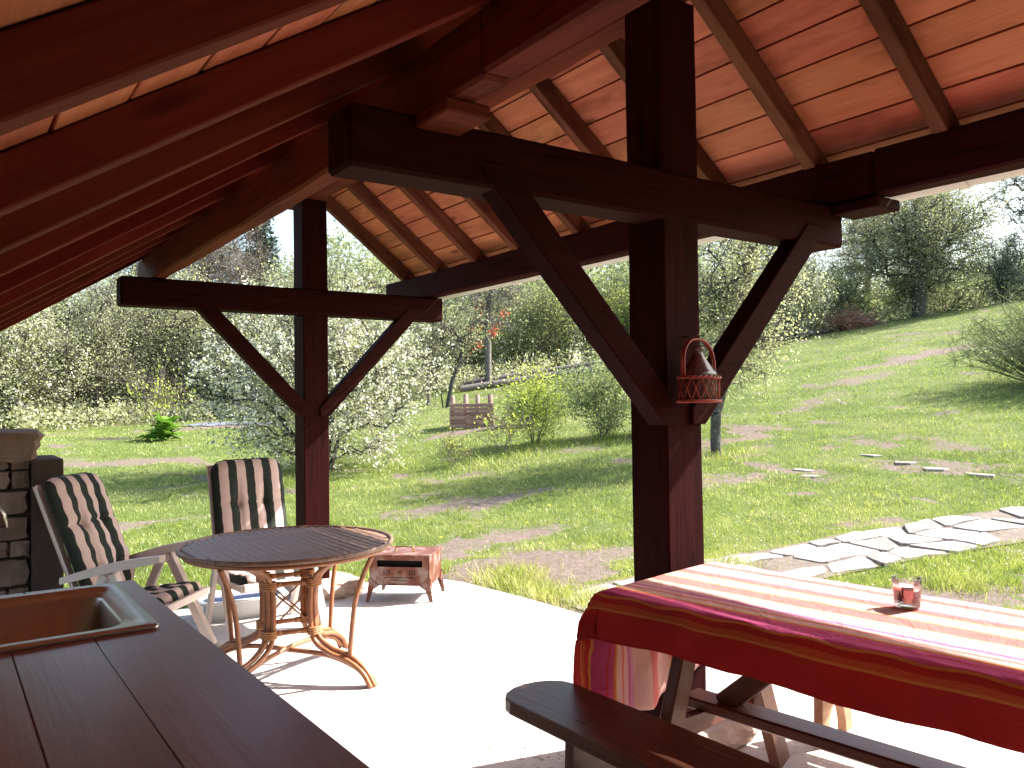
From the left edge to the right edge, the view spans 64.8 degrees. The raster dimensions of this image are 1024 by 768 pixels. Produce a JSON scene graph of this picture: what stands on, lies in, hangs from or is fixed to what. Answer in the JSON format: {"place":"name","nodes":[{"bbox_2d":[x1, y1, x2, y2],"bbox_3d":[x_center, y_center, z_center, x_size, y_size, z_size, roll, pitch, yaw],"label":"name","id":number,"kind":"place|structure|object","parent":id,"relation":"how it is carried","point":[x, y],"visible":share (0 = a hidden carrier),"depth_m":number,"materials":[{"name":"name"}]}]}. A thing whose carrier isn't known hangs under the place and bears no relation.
{"place":"outdoors","nodes":[
{"label":"outdoors","id":0,"kind":"place"},
{"bbox_2d":[7,300,1023,610],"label":"ground","id":1,"kind":"structure","parent":0,"point":[459,546],"depth_m":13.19,"materials":[{"name":"green plant"}]},
{"bbox_2d":[0,303,108,428],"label":"hedge shrub","id":2,"kind":"object","parent":1,"relation":"on","point":[11,355],"visible":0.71,"depth_m":28.41,"materials":[{"name":"green plant"}]},
{"bbox_2d":[0,269,215,423],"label":"hedge shrub","id":3,"kind":"object","parent":1,"relation":"on","point":[101,331],"visible":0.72,"depth_m":30.95,"materials":[{"name":"green plant"}]},
{"bbox_2d":[75,260,206,407],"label":"bare tree","id":4,"kind":"object","parent":1,"relation":"on","point":[134,266],"visible":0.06,"depth_m":42.37,"materials":[{"name":"green plant"}]},
{"bbox_2d":[59,258,245,416],"bbox_3d":[-14.975,-2.366,34.700,8.296,7.956,8.035,-1,-1,30],"label":"hedge shrub","id":5,"kind":"object","parent":1,"relation":"on","point":[178,326],"visible":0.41,"depth_m":33.76,"materials":[{"name":"green plant"}]},
{"bbox_2d":[136,412,185,440],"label":"leafy plant","id":6,"kind":"object","parent":1,"relation":"on","point":[164,427],"visible":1,"depth_m":22.64,"materials":[{"name":"green plant"}]},
{"bbox_2d":[121,349,201,432],"bbox_3d":[-10.478,0.327,24.009,2.148,2.813,2.297,0,-1,-35],"label":"sapling","id":7,"kind":"object","parent":1,"relation":"on","point":[159,398],"visible":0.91,"depth_m":23.78,"materials":[{"name":"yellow plant"}]},
{"bbox_2d":[157,225,274,406],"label":"bare tree","id":8,"kind":"object","parent":1,"relation":"on","point":[234,250],"visible":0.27,"depth_m":43.62,"materials":[{"name":"green plant"}]},
{"bbox_2d":[155,312,286,414],"bbox_3d":[-11.410,-1.301,34.656,7.005,6.294,6.692,-1,-1,1],"label":"hedge shrub","id":9,"kind":"object","parent":1,"relation":"on","point":[226,365],"visible":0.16,"depth_m":33.78,"materials":[{"name":"green plant"}]},
{"bbox_2d":[181,421,272,425],"bbox_3d":[-9.744,1.372,28.213,3.200,0.127,1.100,-1,-1,-5],"label":"ground sheet","id":10,"kind":"object","parent":1,"relation":"on","point":[210,424],"visible":0.47,"depth_m":27.79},
{"bbox_2d":[185,215,291,402],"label":"bare tree","id":11,"kind":"object","parent":1,"relation":"on","point":[253,259],"visible":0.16,"depth_m":46.69,"materials":[{"name":"green plant"}]},
{"bbox_2d":[215,217,286,405],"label":"conifer","id":12,"kind":"object","parent":1,"relation":"on","point":[272,241],"visible":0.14,"depth_m":48.65,"materials":[{"name":"green plant"}]},
{"bbox_2d":[236,263,368,404],"bbox_3d":[-9.133,-2.039,34.737,6.830,6.762,7.052,-1,-1,15],"label":"hedge shrub","id":13,"kind":"object","parent":1,"relation":"on","point":[281,321],"visible":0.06,"depth_m":33.67,"materials":[{"name":"green plant"}]},
{"bbox_2d":[167,251,457,474],"bbox_3d":[-3.480,-0.297,14.782,5.178,4.311,5.373,0,-1,-14],"label":"blossom shrub","id":14,"kind":"object","parent":1,"relation":"on","point":[339,359],"visible":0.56,"depth_m":14.40,"materials":[{"name":"green plant"}]},
{"bbox_2d":[245,229,408,397],"bbox_3d":[-8.733,-2.809,38.884,9.619,9.048,10.070,-1,-1,-6],"label":"hedge shrub","id":15,"kind":"object","parent":1,"relation":"on","point":[379,285],"visible":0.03,"depth_m":38.49,"materials":[{"name":"green plant"}]},
{"bbox_2d":[349,321,425,405],"bbox_3d":[-5.496,-0.940,34.788,4.682,4.746,4.698,-1,-1,-3],"label":"hedge shrub","id":16,"kind":"object","parent":1,"relation":"on","point":[403,377],"visible":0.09,"depth_m":34.53,"materials":[{"name":"green plant"}]},
{"bbox_2d":[328,241,455,382],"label":"hedge shrub","id":17,"kind":"object","parent":1,"relation":"on","point":[391,275],"visible":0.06,"depth_m":41.03,"materials":[{"name":"green plant"}]},
{"bbox_2d":[393,322,470,404],"bbox_3d":[-3.124,-1.023,31.208,3.051,3.896,3.271,-1,-1,-4],"label":"young tree","id":18,"kind":"object","parent":1,"relation":"on","point":[433,352],"visible":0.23,"depth_m":31.16,"materials":[{"name":"green plant"}]},
{"bbox_2d":[405,295,498,407],"bbox_3d":[-2.343,-1.321,28.574,3.804,4.531,3.547,-1,-1,-3],"label":"young tree","id":19,"kind":"object","parent":1,"relation":"on","point":[445,334],"visible":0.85,"depth_m":28.60,"materials":[{"name":"green plant"}]},
{"bbox_2d":[431,418,480,466],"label":"sparse shrub","id":20,"kind":"object","parent":1,"relation":"on","point":[453,443],"visible":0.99,"depth_m":14.31,"materials":[{"name":"green plant"}]},
{"bbox_2d":[449,394,493,429],"bbox_3d":[-1.031,0.709,20.794,1.122,0.890,1.032,-1,-1,-2],"label":"pallet planter","id":21,"kind":"object","parent":1,"relation":"on","point":[464,416],"visible":0.83,"depth_m":20.28,"materials":[{"name":"brown wood"}]},
{"bbox_2d":[429,297,528,378],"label":"green bush","id":22,"kind":"object","parent":1,"relation":"on","point":[496,349],"visible":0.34,"depth_m":41.72,"materials":[{"name":"green plant"}]},
{"bbox_2d":[443,282,536,381],"bbox_3d":[-1.322,-4.157,36.947,4.771,8.881,4.782,-1,-1,26],"label":"slim tree","id":23,"kind":"object","parent":1,"relation":"on","point":[490,297],"visible":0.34,"depth_m":36.87,"materials":[{"name":"green plant"}]},
{"bbox_2d":[0,287,997,431],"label":"undergrowth","id":24,"kind":"object","parent":1,"relation":"on","point":[112,408],"visible":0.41,"depth_m":31.66,"materials":[{"name":"green plant"}]},
{"bbox_2d":[469,389,552,453],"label":"sparse shrub","id":25,"kind":"object","parent":1,"relation":"on","point":[510,432],"visible":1,"depth_m":15.09,"materials":[{"name":"green plant"}]},
{"bbox_2d":[8,218,1023,410],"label":"wood","id":26,"kind":"object","parent":1,"relation":"on","point":[621,275],"visible":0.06,"depth_m":47.28,"materials":[{"name":"green plant"}]},
{"bbox_2d":[502,395,541,424],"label":"leafy plant","id":27,"kind":"object","parent":1,"relation":"on","point":[518,414],"visible":0.12,"depth_m":19.66,"materials":[{"name":"green plant"}]},
{"bbox_2d":[488,358,583,443],"bbox_3d":[0.559,0.353,16.098,1.999,1.886,1.895,0,-1,-35],"label":"garden bush","id":28,"kind":"object","parent":1,"relation":"on","point":[531,403],"visible":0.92,"depth_m":16.02,"materials":[{"name":"green plant"}]},
{"bbox_2d":[480,279,628,367],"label":"willow bush","id":29,"kind":"object","parent":1,"relation":"on","point":[545,310],"visible":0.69,"depth_m":42.06,"materials":[{"name":"green plant"}]},
{"bbox_2d":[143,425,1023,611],"bbox_3d":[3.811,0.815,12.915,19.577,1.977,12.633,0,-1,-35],"label":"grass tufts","id":30,"kind":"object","parent":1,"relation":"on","point":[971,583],"visible":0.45,"depth_m":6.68,"materials":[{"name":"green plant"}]},
{"bbox_2d":[459,348,707,391],"bbox_3d":[3.667,-0.725,37.456,12.417,2.132,0.311,0,-1,-15],"label":"felled log","id":31,"kind":"object","parent":1,"relation":"on","point":[467,388],"visible":0.48,"depth_m":36.25,"materials":[{"name":"grey wood"}]},
{"bbox_2d":[545,346,630,437],"bbox_3d":[1.870,0.163,16.221,2.216,1.986,2.413,0,-1,-35],"label":"garden bush","id":32,"kind":"object","parent":1,"relation":"on","point":[595,398],"visible":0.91,"depth_m":15.96,"materials":[{"name":"green plant"}]},
{"bbox_2d":[463,340,717,384],"bbox_3d":[4.128,-1.062,38.711,13.206,2.309,0.311,0,-1,-16],"label":"felled log","id":33,"kind":"object","parent":1,"relation":"on","point":[502,376],"visible":0.26,"depth_m":37.66,"materials":[{"name":"grey wood"}]},
{"bbox_2d":[473,344,712,383],"bbox_3d":[4.647,-0.908,38.495,13.591,2.282,0.290,0,-1,-16],"label":"felled log","id":34,"kind":"object","parent":1,"relation":"on","point":[561,370],"visible":0.06,"depth_m":37.80,"materials":[{"name":"grey wood"}]},
{"bbox_2d":[588,266,629,335],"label":"willow bush","id":35,"kind":"object","parent":1,"relation":"on","point":[624,314],"visible":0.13,"depth_m":43.66,"materials":[{"name":"green plant"}]},
{"bbox_2d":[627,243,747,355],"bbox_3d":[8.150,-4.348,37.496,6.803,6.524,6.588,0,-1,-16],"label":"hawthorn","id":36,"kind":"object","parent":1,"relation":"on","point":[709,334],"visible":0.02,"depth_m":37.15,"materials":[{"name":"green plant"}]},
{"bbox_2d":[609,239,840,455],"bbox_3d":[3.547,-1.107,13.279,3.908,4.764,3.478,-1,-1,-13],"label":"lichen tree","id":37,"kind":"object","parent":1,"relation":"on","point":[722,295],"visible":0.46,"depth_m":12.91,"materials":[{"name":"green plant"}]},
{"bbox_2d":[707,239,774,288],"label":"airy tree","id":38,"kind":"object","parent":1,"relation":"on","point":[748,257],"visible":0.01,"depth_m":44.41,"materials":[{"name":"green plant"}]},
{"bbox_2d":[728,219,858,323],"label":"airy tree","id":39,"kind":"object","parent":1,"relation":"on","point":[819,256],"visible":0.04,"depth_m":45.45,"materials":[{"name":"green plant"}]},
{"bbox_2d":[745,253,848,339],"bbox_3d":[13.422,-4.239,38.859,5.351,5.424,5.370,-1,-1,9],"label":"hawthorn","id":40,"kind":"object","parent":1,"relation":"on","point":[813,296],"visible":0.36,"depth_m":38.23,"materials":[{"name":"green plant"}]},
{"bbox_2d":[759,327,839,343],"bbox_3d":[13.140,-2.225,38.884,5.970,1.207,0.291,0,-1,-13],"label":"felled log","id":41,"kind":"object","parent":1,"relation":"on","point":[821,331],"visible":0.27,"depth_m":39.21,"materials":[{"name":"brown wood"}]},
{"bbox_2d":[792,469,813,471],"bbox_3d":[4.221,1.272,11.701,0.192,0.066,0.313,1,-1,-37],"label":"lawn stone","id":42,"kind":"object","parent":1,"relation":"on","point":[805,470],"visible":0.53,"depth_m":11.67,"materials":[{"name":"grey stone"}]},
{"bbox_2d":[800,475,819,477],"bbox_3d":[4.159,1.311,11.281,0.274,0.066,0.194,-3,-1,30],"label":"lawn stone","id":43,"kind":"object","parent":1,"relation":"on","point":[810,476],"visible":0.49,"depth_m":11.22,"materials":[{"name":"beige stone"}]},
{"bbox_2d":[796,257,877,328],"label":"bush","id":44,"kind":"object","parent":1,"relation":"on","point":[844,296],"visible":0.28,"depth_m":41.33,"materials":[{"name":"green plant"}]},
{"bbox_2d":[806,303,888,332],"bbox_3d":[16.478,-3.263,39.751,5.667,2.344,3.739,1,-2,-58],"label":"brush heap","id":45,"kind":"object","parent":1,"relation":"on","point":[850,323],"visible":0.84,"depth_m":39.29,"materials":[{"name":"brown wood"}]},
{"bbox_2d":[806,250,890,317],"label":"bush","id":46,"kind":"object","parent":1,"relation":"on","point":[856,284],"visible":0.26,"depth_m":43.90,"materials":[{"name":"green plant"}]},
{"bbox_2d":[827,216,903,306],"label":"airy tree","id":47,"kind":"object","parent":1,"relation":"on","point":[855,248],"visible":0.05,"depth_m":49.99,"materials":[{"name":"green plant"}]},
{"bbox_2d":[860,454,881,457],"bbox_3d":[5.498,1.119,12.428,0.273,0.066,0.377,0,0,-14],"label":"lawn stone","id":48,"kind":"object","parent":1,"relation":"on","point":[874,455],"visible":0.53,"depth_m":12.30,"materials":[{"name":"grey stone"}]},
{"bbox_2d":[894,461,915,464],"bbox_3d":[5.703,1.160,11.705,0.295,0.066,0.420,-2,-2,32],"label":"lawn stone","id":49,"kind":"object","parent":1,"relation":"on","point":[904,463],"visible":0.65,"depth_m":11.55,"materials":[{"name":"grey stone"}]},
{"bbox_2d":[871,260,959,318],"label":"bush","id":50,"kind":"object","parent":1,"relation":"on","point":[900,297],"visible":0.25,"depth_m":44.61,"materials":[{"name":"green plant"}]},
{"bbox_2d":[818,179,1021,316],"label":"round tree","id":51,"kind":"object","parent":1,"relation":"on","point":[925,226],"visible":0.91,"depth_m":40.82,"materials":[{"name":"green plant"}]},
{"bbox_2d":[923,467,949,470],"bbox_3d":[5.852,1.190,11.136,0.451,0.066,0.308,0,0,-35],"label":"lawn stone","id":52,"kind":"object","parent":1,"relation":"on","point":[934,469],"visible":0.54,"depth_m":11.05,"materials":[{"name":"grey stone"}]},
{"bbox_2d":[935,282,1023,385],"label":"broom bush","id":53,"kind":"object","parent":1,"relation":"on","point":[1016,351],"visible":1,"depth_m":17.33,"materials":[{"name":"green plant"}]},
{"bbox_2d":[964,473,995,478],"bbox_3d":[6.113,1.203,10.505,0.297,0.066,0.486,0,-2,9],"label":"lawn stone","id":54,"kind":"object","parent":1,"relation":"on","point":[985,475],"visible":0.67,"depth_m":10.40,"materials":[{"name":"grey stone"}]},
{"bbox_2d":[957,225,1023,304],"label":"bush","id":55,"kind":"object","parent":1,"relation":"on","point":[1006,267],"visible":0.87,"depth_m":42.76,"materials":[{"name":"green plant"}]},
{"bbox_2d":[968,175,1023,253],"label":"airy tree","id":56,"kind":"object","parent":1,"relation":"on","point":[1021,189],"visible":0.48,"depth_m":43.53,"materials":[{"name":"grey plant"}]},
{"bbox_2d":[27,176,1023,406],"label":"sky","id":57,"kind":"structure","parent":0,"point":[284,219],"materials":[{"name":"white"}]},
{"bbox_2d":[127,435,1020,584],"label":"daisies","id":58,"kind":"object","parent":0,"point":[586,527],"visible":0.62,"depth_m":8.77,"materials":[{"name":"white plant"}]},
{"bbox_2d":[173,579,1023,767],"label":"patio","id":59,"kind":"structure","parent":0,"point":[452,664],"depth_m":4.18,"materials":[{"name":"concrete"}]},
{"bbox_2d":[0,429,63,594],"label":"stone wall","id":60,"kind":"structure","parent":59,"relation":"on","point":[29,560],"depth_m":5.08,"materials":[{"name":"stone"}]},
{"bbox_2d":[32,472,216,643],"bbox_3d":[-2.319,1.100,4.851,0.824,1.114,0.664,-1,-1,7],"label":"garden chair","id":61,"kind":"object","parent":59,"relation":"on","point":[84,524],"visible":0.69,"depth_m":4.78,"materials":[{"name":"fabric"}]},
{"bbox_2d":[0,580,369,767],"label":"counter","id":62,"kind":"object","parent":59,"relation":"on","point":[173,690],"visible":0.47,"depth_m":1.48,"materials":[{"name":"brown wood"}]},
{"bbox_2d":[0,583,158,652],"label":"sink","id":63,"kind":"object","parent":62,"relation":"in","point":[35,620],"visible":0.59,"depth_m":2.31,"materials":[{"name":"metal"}]},
{"bbox_2d":[0,506,7,528],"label":"tap","id":64,"kind":"object","parent":63,"relation":"on","point":[3,520],"visible":1,"depth_m":2.29,"materials":[{"name":"metal"}]},
{"bbox_2d":[198,587,288,622],"bbox_3d":[-1.965,1.599,5.862,0.624,0.150,0.404,0,-1,-27],"label":"plastic tub","id":65,"kind":"object","parent":59,"relation":"on","point":[247,604],"visible":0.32,"depth_m":5.74,"materials":[{"name":"white plastic"}]},
{"bbox_2d":[205,457,327,639],"bbox_3d":[-1.700,1.095,5.496,0.664,1.143,0.724,0,-1,-37],"label":"garden chair","id":66,"kind":"object","parent":59,"relation":"on","point":[246,494],"visible":0.49,"depth_m":5.60,"materials":[{"name":"multicoloured fabric"}]},
{"bbox_2d":[175,525,393,688],"bbox_3d":[-1.210,1.217,4.374,1.134,0.730,1.134,0,-1,-35],"label":"rattan table","id":67,"kind":"object","parent":59,"relation":"on","point":[259,554],"visible":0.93,"depth_m":4.25,"materials":[{"name":"wicker"}]},
{"bbox_2d":[284,572,359,601],"bbox_3d":[-1.556,1.638,6.551,0.712,0.164,0.475,-2,-2,40],"label":"footing stone","id":68,"kind":"object","parent":59,"relation":"on","point":[345,585],"visible":0.32,"depth_m":6.36,"materials":[{"name":"beige stone"}]},
{"bbox_2d":[366,546,444,602],"bbox_3d":[-0.829,1.460,6.312,0.526,0.400,0.424,-1,-1,9],"label":"metal stove","id":69,"kind":"object","parent":59,"relation":"on","point":[420,566],"visible":0.94,"depth_m":6.16,"materials":[{"name":"metal"}]},
{"bbox_2d":[0,0,1023,717],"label":"timber shelter","id":70,"kind":"object","parent":59,"relation":"on","point":[430,154],"visible":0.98,"depth_m":3.29,"materials":[{"name":"brown wood"}]},
{"bbox_2d":[676,332,721,402],"bbox_3d":[0.733,-0.066,3.191,0.229,0.281,0.159,0,-2,-43],"label":"wicker bottle","id":71,"kind":"object","parent":70,"relation":"hanging from","point":[698,378],"visible":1,"depth_m":3.13,"materials":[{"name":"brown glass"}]},
{"bbox_2d":[505,680,780,767],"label":"bench","id":72,"kind":"object","parent":59,"relation":"on","point":[590,729],"visible":1,"depth_m":2.36,"materials":[{"name":"brown wood"}]},
{"bbox_2d":[698,720,754,748],"bbox_3d":[0.726,1.449,3.364,0.494,0.145,0.396,0,-1,-35],"label":"footing stone","id":73,"kind":"object","parent":59,"relation":"on","point":[731,734],"visible":0.14,"depth_m":3.25,"materials":[{"name":"beige stone"}]},
{"bbox_2d":[660,656,966,767],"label":"picnic table","id":74,"kind":"object","parent":59,"relation":"on","point":[747,701],"visible":0.29,"depth_m":2.63,"materials":[{"name":"brown wood"}]},
{"bbox_2d":[573,562,1023,752],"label":"tablecloth","id":75,"kind":"object","parent":74,"relation":"on","point":[950,665],"visible":0.95,"depth_m":2.34,"materials":[{"name":"fabric"}]},
{"bbox_2d":[891,575,921,608],"bbox_3d":[1.208,0.636,2.469,0.084,0.088,0.084,-1,-1,-5],"label":"candle","id":76,"kind":"object","parent":75,"relation":"on","point":[906,595],"visible":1,"depth_m":2.45,"materials":[{"name":"clear glass"}]},
{"bbox_2d":[814,698,851,731],"bbox_3d":[1.666,1.220,2.954,0.270,0.442,1.749,0,-2,-41],"label":"bench","id":77,"kind":"object","parent":59,"relation":"on","point":[822,712],"visible":0.04,"depth_m":3.28,"materials":[{"name":"brown wood"}]},
{"bbox_2d":[533,507,1023,613],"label":"path","id":78,"kind":"structure","parent":0,"point":[883,545],"depth_m":7.61,"materials":[{"name":"beige stone"}]}
]}

